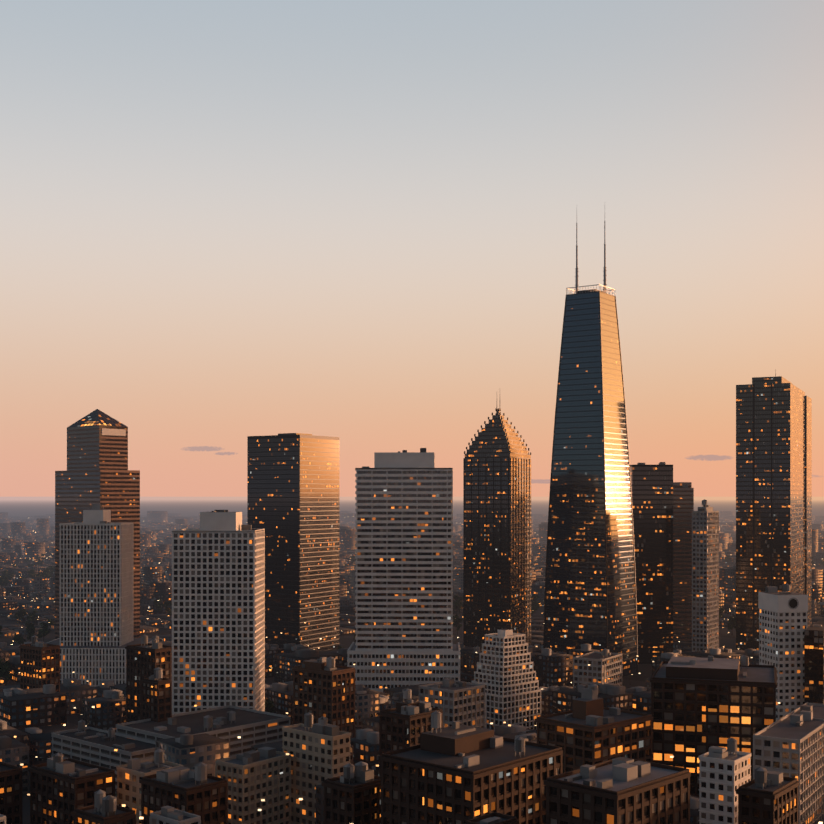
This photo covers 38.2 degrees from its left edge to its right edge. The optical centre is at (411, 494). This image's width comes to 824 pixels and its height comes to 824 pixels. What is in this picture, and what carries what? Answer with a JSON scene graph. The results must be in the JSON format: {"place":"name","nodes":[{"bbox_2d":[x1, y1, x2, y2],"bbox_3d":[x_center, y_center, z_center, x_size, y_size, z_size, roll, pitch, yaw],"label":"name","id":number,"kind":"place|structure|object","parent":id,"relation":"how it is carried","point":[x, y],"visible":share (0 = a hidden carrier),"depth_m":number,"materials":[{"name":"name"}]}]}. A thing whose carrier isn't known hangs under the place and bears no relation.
{"place":"outdoors","nodes":[
{"label":"outdoors","id":0,"kind":"place"},
{"bbox_2d":[185,446,220,450],"bbox_3d":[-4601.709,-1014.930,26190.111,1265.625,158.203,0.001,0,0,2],"label":"cloud","id":1,"kind":"structure","parent":0,"point":[206,448],"depth_m":26189.69,"materials":[{"name":"grey"}]},
{"bbox_2d":[216,452,233,454],"bbox_3d":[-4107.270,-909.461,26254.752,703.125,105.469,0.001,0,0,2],"label":"cloud","id":2,"kind":"structure","parent":0,"point":[228,453],"depth_m":26254.97,"materials":[{"name":"grey"}]},
{"bbox_2d":[247,433,338,650],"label":"black tower","id":3,"kind":"structure","parent":0,"point":[293,495],"depth_m":1013.47,"materials":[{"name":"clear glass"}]},
{"bbox_2d":[0,497,823,823],"bbox_3d":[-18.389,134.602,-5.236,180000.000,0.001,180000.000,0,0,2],"label":"ground","id":4,"kind":"structure","parent":0,"point":[46,505],"depth_m":10960.53,"materials":[{"name":"grey"}]},
{"bbox_2d":[0,814,5,823],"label":"building","id":5,"kind":"structure","parent":4,"relation":"on","point":[2,819],"depth_m":332.04,"materials":[{"name":"concrete"}]},
{"bbox_2d":[0,576,8,585],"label":"tree","id":6,"kind":"object","parent":4,"relation":"on","point":[5,581],"visible":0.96,"depth_m":1683.96,"materials":[{"name":"green plant"}]},
{"bbox_2d":[0,657,11,685],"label":"tree","id":7,"kind":"object","parent":4,"relation":"on","point":[5,669],"visible":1,"depth_m":830.52,"materials":[{"name":"green plant"}]},
{"bbox_2d":[7,571,14,579],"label":"tree","id":8,"kind":"object","parent":4,"relation":"on","point":[10,576],"visible":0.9,"depth_m":1817.93,"materials":[{"name":"green plant"}]},
{"bbox_2d":[0,761,21,823],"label":"dark block","id":9,"kind":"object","parent":4,"relation":"on","point":[10,792],"visible":0.98,"depth_m":402.58,"materials":[{"name":"brick"}]},
{"bbox_2d":[13,609,26,622],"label":"tree","id":10,"kind":"object","parent":4,"relation":"on","point":[21,613],"visible":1,"depth_m":1246.46,"materials":[{"name":"green plant"}]},
{"bbox_2d":[13,633,26,644],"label":"tree","id":11,"kind":"object","parent":4,"relation":"on","point":[17,638],"visible":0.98,"depth_m":1048.00,"materials":[{"name":"green plant"}]},
{"bbox_2d":[25,621,34,633],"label":"tree","id":12,"kind":"object","parent":4,"relation":"on","point":[30,624],"visible":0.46,"depth_m":1090.77,"materials":[{"name":"green plant"}]},
{"bbox_2d":[26,626,35,641],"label":"tree","id":13,"kind":"object","parent":4,"relation":"on","point":[30,629],"visible":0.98,"depth_m":1070.72,"materials":[{"name":"green plant"}]},
{"bbox_2d":[26,610,37,622],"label":"tree","id":14,"kind":"object","parent":4,"relation":"on","point":[31,617],"visible":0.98,"depth_m":1229.80,"materials":[{"name":"green plant"}]},
{"bbox_2d":[30,569,35,576],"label":"tree","id":15,"kind":"object","parent":4,"relation":"on","point":[33,573],"visible":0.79,"depth_m":1809.78,"materials":[{"name":"green plant"}]},
{"bbox_2d":[19,635,59,691],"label":"lit block","id":16,"kind":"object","parent":4,"relation":"on","point":[39,664],"visible":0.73,"depth_m":687.11,"materials":[{"name":"brick"}]},
{"bbox_2d":[37,622,50,641],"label":"tree","id":17,"kind":"object","parent":4,"relation":"on","point":[44,632],"visible":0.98,"depth_m":1064.61,"materials":[{"name":"green plant"}]},
{"bbox_2d":[43,567,51,576],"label":"tree","id":18,"kind":"object","parent":4,"relation":"on","point":[47,570],"visible":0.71,"depth_m":1832.67,"materials":[{"name":"green plant"}]},
{"bbox_2d":[47,618,54,625],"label":"tree","id":19,"kind":"object","parent":4,"relation":"on","point":[50,622],"visible":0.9,"depth_m":1188.94,"materials":[{"name":"green plant"}]},
{"bbox_2d":[28,752,114,823],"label":"dark block","id":20,"kind":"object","parent":4,"relation":"on","point":[61,789],"visible":0.96,"depth_m":396.73,"materials":[{"name":"brick"}]},
{"bbox_2d":[55,409,139,638],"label":"skyscraper","id":21,"kind":"structure","parent":4,"relation":"on","point":[97,472],"depth_m":1079.45,"materials":[{"name":"brown glass"}]},
{"bbox_2d":[47,504,151,686],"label":"ribbed tower","id":22,"kind":"structure","parent":4,"relation":"on","point":[96,612],"depth_m":800.91,"materials":[{"name":"concrete"}]},
{"bbox_2d":[51,720,155,793],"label":"low-rise building","id":23,"kind":"structure","parent":4,"relation":"on","point":[93,745],"depth_m":527.58,"materials":[{"name":"grey concrete"}]},
{"bbox_2d":[72,789,135,823],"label":"dark block","id":24,"kind":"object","parent":4,"relation":"on","point":[104,809],"visible":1,"depth_m":332.26,"materials":[{"name":"brick"}]},
{"bbox_2d":[125,635,171,721],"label":"dark block","id":25,"kind":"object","parent":4,"relation":"on","point":[144,658],"visible":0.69,"depth_m":648.00,"materials":[{"name":"brick"}]},
{"bbox_2d":[116,749,182,823],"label":"beige block","id":26,"kind":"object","parent":4,"relation":"on","point":[131,772],"visible":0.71,"depth_m":405.24,"materials":[{"name":"beige concrete"}]},
{"bbox_2d":[140,667,171,721],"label":"lit block","id":27,"kind":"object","parent":4,"relation":"on","point":[156,696],"visible":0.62,"depth_m":561.66,"materials":[{"name":"brick"}]},
{"bbox_2d":[153,598,162,613],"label":"tree","id":28,"kind":"object","parent":4,"relation":"on","point":[158,606],"visible":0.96,"depth_m":1317.83,"materials":[{"name":"green plant"}]},
{"bbox_2d":[163,601,171,614],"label":"tree","id":29,"kind":"object","parent":4,"relation":"on","point":[168,609],"visible":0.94,"depth_m":1277.60,"materials":[{"name":"green plant"}]},
{"bbox_2d":[149,806,200,823],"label":"building","id":30,"kind":"structure","parent":4,"relation":"on","point":[167,815],"depth_m":332.24,"materials":[{"name":"grey concrete"}]},
{"bbox_2d":[139,762,227,823],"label":"dark block","id":31,"kind":"structure","parent":4,"relation":"on","point":[198,790],"depth_m":375.20,"materials":[{"name":"brick"}]},
{"bbox_2d":[116,705,290,756],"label":"low-rise building","id":32,"kind":"structure","parent":4,"relation":"on","point":[231,724],"depth_m":551.53,"materials":[{"name":"grey concrete"}]},
{"bbox_2d":[172,510,264,714],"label":"skyscraper","id":33,"kind":"structure","parent":4,"relation":"on","point":[218,608],"depth_m":597.40,"materials":[{"name":"concrete"}]},
{"bbox_2d":[215,747,290,823],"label":"building","id":34,"kind":"structure","parent":4,"relation":"on","point":[253,777],"depth_m":434.25,"materials":[{"name":"beige concrete"}]},
{"bbox_2d":[265,698,274,712],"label":"tree","id":35,"kind":"object","parent":4,"relation":"on","point":[269,704],"visible":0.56,"depth_m":680.88,"materials":[{"name":"green plant"}]},
{"bbox_2d":[282,712,350,823],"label":"beige block","id":36,"kind":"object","parent":4,"relation":"on","point":[319,751],"visible":0.65,"depth_m":443.67,"materials":[{"name":"beige concrete"}]},
{"bbox_2d":[292,657,354,737],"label":"brown block","id":37,"kind":"structure","parent":4,"relation":"on","point":[324,686],"depth_m":563.24,"materials":[{"name":"brick"}]},
{"bbox_2d":[321,761,380,823],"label":"block","id":38,"kind":"structure","parent":4,"relation":"on","point":[352,793],"depth_m":360.19,"materials":[{"name":"brick"}]},
{"bbox_2d":[11,575,737,764],"bbox_3d":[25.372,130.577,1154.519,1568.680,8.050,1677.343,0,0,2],"label":"street lamps","id":39,"kind":"object","parent":4,"relation":"on","point":[277,672],"visible":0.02,"depth_m":1069.97,"materials":[{"name":"metal"}]},
{"bbox_2d":[347,448,459,691],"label":"banded tower","id":40,"kind":"structure","parent":4,"relation":"on","point":[404,568],"depth_m":794.07,"materials":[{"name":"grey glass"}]},
{"bbox_2d":[378,688,442,775],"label":"dark block","id":41,"kind":"structure","parent":4,"relation":"on","point":[404,724],"depth_m":481.05,"materials":[{"name":"brick"}]},
{"bbox_2d":[0,511,823,823],"bbox_3d":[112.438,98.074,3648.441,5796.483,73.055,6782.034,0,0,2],"label":"distant city buildings","id":42,"kind":"structure","parent":4,"relation":"on","point":[32,721],"depth_m":847.96,"materials":[{"name":"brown concrete"}]},
{"bbox_2d":[4,516,822,823],"bbox_3d":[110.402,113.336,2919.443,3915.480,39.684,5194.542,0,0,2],"label":"city lights","id":43,"kind":"object","parent":42,"relation":"attached to","point":[354,664],"visible":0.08,"depth_m":641.27},
{"bbox_2d":[419,678,484,727],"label":"grey block","id":44,"kind":"structure","parent":4,"relation":"on","point":[462,702],"depth_m":572.70,"materials":[{"name":"concrete"}]},
{"bbox_2d":[379,710,562,823],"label":"brick block","id":45,"kind":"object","parent":4,"relation":"on","point":[456,772],"visible":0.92,"depth_m":340.87,"materials":[{"name":"brown brick"}]},
{"bbox_2d":[464,812,517,823],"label":"building","id":46,"kind":"structure","parent":4,"relation":"on","point":[495,818],"depth_m":300.47,"materials":[{"name":"concrete"}]},
{"bbox_2d":[463,408,530,648],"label":"gothic tower","id":47,"kind":"structure","parent":4,"relation":"on","point":[496,527],"depth_m":1003.70,"materials":[{"name":"glass"}]},
{"bbox_2d":[472,629,540,730],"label":"stepped building","id":48,"kind":"structure","parent":4,"relation":"on","point":[505,673],"depth_m":653.78,"materials":[{"name":"concrete"}]},
{"bbox_2d":[543,221,637,676],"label":"tapered tower","id":49,"kind":"structure","parent":4,"relation":"on","point":[590,586],"depth_m":879.83,"materials":[{"name":"black glass"}]},
{"bbox_2d":[535,683,652,772],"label":"brick block","id":50,"kind":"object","parent":4,"relation":"on","point":[589,729],"visible":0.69,"depth_m":445.34,"materials":[{"name":"brown brick"}]},
{"bbox_2d":[573,648,621,687],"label":"grey block","id":51,"kind":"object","parent":4,"relation":"on","point":[605,665],"visible":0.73,"depth_m":759.22,"materials":[{"name":"concrete"}]},
{"bbox_2d":[544,757,690,823],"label":"brick block","id":52,"kind":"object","parent":4,"relation":"on","point":[621,790],"visible":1,"depth_m":305.10,"materials":[{"name":"brown brick"}]},
{"bbox_2d":[692,499,718,651],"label":"slim tower","id":53,"kind":"structure","parent":4,"relation":"on","point":[705,576],"depth_m":892.30,"materials":[{"name":"grey concrete"}]},
{"bbox_2d":[650,655,776,796],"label":"office building","id":54,"kind":"structure","parent":4,"relation":"on","point":[700,706],"depth_m":469.11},
{"bbox_2d":[699,738,750,823],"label":"white block","id":55,"kind":"structure","parent":4,"relation":"on","point":[724,774],"depth_m":380.50,"materials":[{"name":"concrete"}]},
{"bbox_2d":[736,767,798,823],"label":"brick block","id":56,"kind":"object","parent":4,"relation":"on","point":[765,796],"visible":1,"depth_m":326.25,"materials":[{"name":"brown brick"}]},
{"bbox_2d":[736,369,811,650],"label":"dark tower","id":57,"kind":"structure","parent":4,"relation":"on","point":[773,481],"depth_m":997.71,"materials":[{"name":"glass"}]},
{"bbox_2d":[758,583,807,720],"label":"high-rise building","id":58,"kind":"structure","parent":4,"relation":"on","point":[782,621],"depth_m":640.27,"materials":[{"name":"concrete"}]},
{"bbox_2d":[753,702,823,823],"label":"grey block","id":59,"kind":"structure","parent":4,"relation":"on","point":[791,744],"depth_m":432.00,"materials":[{"name":"concrete"}]},
{"bbox_2d":[804,617,823,703],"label":"dark block","id":60,"kind":"structure","parent":4,"relation":"on","point":[814,663],"depth_m":629.97,"materials":[{"name":"metal"}]},
{"bbox_2d":[0,0,823,496],"label":"sky","id":61,"kind":"structure","parent":0,"point":[223,223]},
{"bbox_2d":[453,614,461,626],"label":"tree","id":62,"kind":"object","parent":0,"point":[454,617],"visible":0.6,"depth_m":1173.08,"materials":[{"name":"green plant"}]},
{"bbox_2d":[453,595,462,609],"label":"tree","id":63,"kind":"object","parent":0,"point":[455,603],"visible":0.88,"depth_m":1317.49,"materials":[{"name":"green plant"}]},
{"bbox_2d":[454,618,462,634],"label":"tree","id":64,"kind":"object","parent":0,"point":[459,620],"visible":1,"depth_m":1144.57,"materials":[{"name":"green plant"}]},
{"bbox_2d":[531,604,537,613],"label":"tree","id":65,"kind":"object","parent":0,"point":[533,607],"visible":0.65,"depth_m":1311.37,"materials":[{"name":"green plant"}]},
{"bbox_2d":[531,594,539,607],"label":"tree","id":66,"kind":"object","parent":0,"point":[535,597],"visible":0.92,"depth_m":1352.51,"materials":[{"name":"green plant"}]},
{"bbox_2d":[531,480,549,482],"bbox_3d":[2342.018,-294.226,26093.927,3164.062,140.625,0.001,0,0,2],"label":"cloud","id":67,"kind":"structure","parent":0,"point":[538,481],"depth_m":26079.19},
{"bbox_2d":[630,462,672,663],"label":"dark tower","id":68,"kind":"structure","parent":0,"point":[652,495],"depth_m":948.66,"materials":[{"name":"glass"}]},
{"bbox_2d":[673,482,693,641],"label":"brown tower","id":69,"kind":"structure","parent":0,"point":[683,500],"depth_m":1067.16,"materials":[{"name":"metal"}]},
{"bbox_2d":[687,455,729,459],"bbox_3d":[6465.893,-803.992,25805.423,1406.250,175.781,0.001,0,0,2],"label":"cloud","id":70,"kind":"structure","parent":0,"point":[711,457],"depth_m":25805.25,"materials":[{"name":"grey"}]},
{"bbox_2d":[719,607,724,621],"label":"tree","id":71,"kind":"object","parent":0,"point":[722,610],"visible":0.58,"depth_m":1222.22,"materials":[{"name":"green plant"}]},
{"bbox_2d":[727,615,735,634],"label":"tree","id":72,"kind":"object","parent":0,"point":[732,621],"visible":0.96,"depth_m":1140.42,"materials":[{"name":"green plant"}]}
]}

